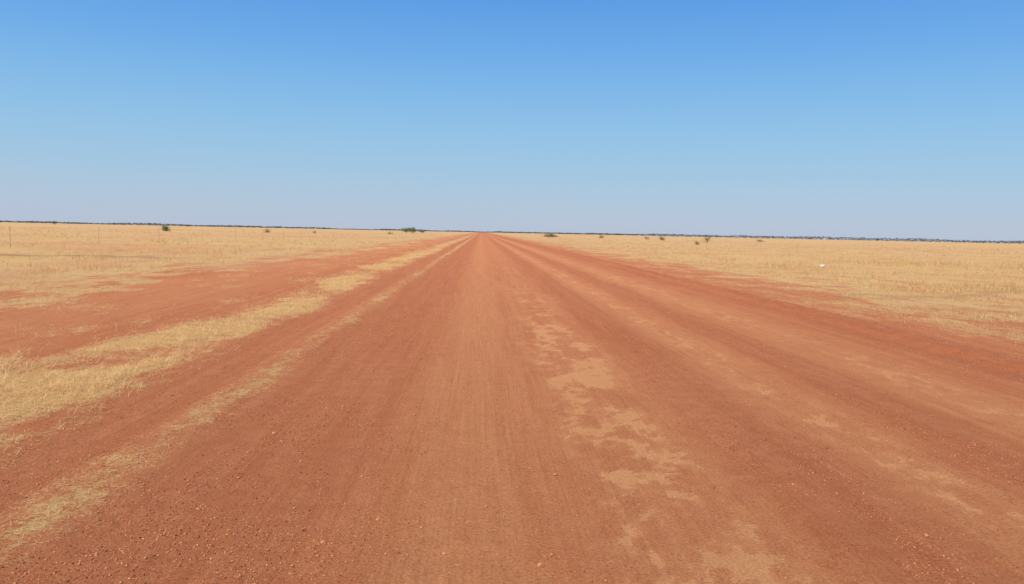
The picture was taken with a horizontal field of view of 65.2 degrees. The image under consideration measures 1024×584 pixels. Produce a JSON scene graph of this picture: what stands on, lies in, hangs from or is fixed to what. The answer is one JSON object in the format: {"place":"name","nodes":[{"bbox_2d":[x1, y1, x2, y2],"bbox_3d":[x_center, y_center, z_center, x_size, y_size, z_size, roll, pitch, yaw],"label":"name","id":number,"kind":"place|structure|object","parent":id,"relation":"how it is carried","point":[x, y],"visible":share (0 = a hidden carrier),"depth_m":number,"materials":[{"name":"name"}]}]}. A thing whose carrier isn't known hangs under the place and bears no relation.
{"place":"outdoors","nodes":[
{"label":"outdoors","id":0,"kind":"place"},
{"bbox_2d":[0,232,1023,583],"bbox_3d":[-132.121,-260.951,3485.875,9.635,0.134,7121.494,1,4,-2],"label":"road","id":1,"kind":"structure","parent":0,"point":[748,524],"depth_m":5.80,"materials":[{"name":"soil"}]},
{"bbox_2d":[0,222,1023,512],"bbox_3d":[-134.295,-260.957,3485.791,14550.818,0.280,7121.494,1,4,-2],"label":"ground","id":2,"kind":"structure","parent":0,"point":[162,298],"depth_m":19.90,"materials":[{"name":"soil"}]},
{"bbox_2d":[1,225,286,247],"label":"wire fence","id":3,"kind":"object","parent":2,"relation":"on","point":[131,236],"visible":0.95,"depth_m":60.49,"materials":[{"name":"metal"}]},
{"bbox_2d":[161,224,170,230],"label":"bush","id":4,"kind":"object","parent":2,"relation":"on","point":[165,229],"visible":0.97,"depth_m":211.03,"materials":[{"name":"green plant"}]},
{"bbox_2d":[0,244,452,565],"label":"straw verge","id":5,"kind":"structure","parent":2,"relation":"on","point":[62,380],"depth_m":9.35,"materials":[{"name":"beige plant"}]},
{"bbox_2d":[407,227,416,232],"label":"tree","id":6,"kind":"object","parent":2,"relation":"on","point":[413,229],"visible":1,"depth_m":421.44,"materials":[{"name":"green plant"}]},
{"bbox_2d":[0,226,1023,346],"bbox_3d":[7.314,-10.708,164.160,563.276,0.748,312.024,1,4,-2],"label":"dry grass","id":7,"kind":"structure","parent":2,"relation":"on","point":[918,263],"depth_m":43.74,"materials":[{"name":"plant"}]},
{"bbox_2d":[0,220,1023,243],"bbox_3d":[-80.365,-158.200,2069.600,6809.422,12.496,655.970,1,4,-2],"label":"distant treeline","id":8,"kind":"object","parent":2,"relation":"on","point":[868,239],"visible":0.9,"depth_m":2179.44,"materials":[{"name":"green plant"}]},
{"bbox_2d":[542,233,556,236],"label":"bush","id":9,"kind":"object","parent":2,"relation":"on","point":[549,235],"visible":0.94,"depth_m":328.96,"materials":[{"name":"green plant"}]},
{"bbox_2d":[0,0,1023,242],"label":"sky","id":10,"kind":"structure","parent":0,"point":[893,119],"materials":[{"name":"blue"}]}
]}

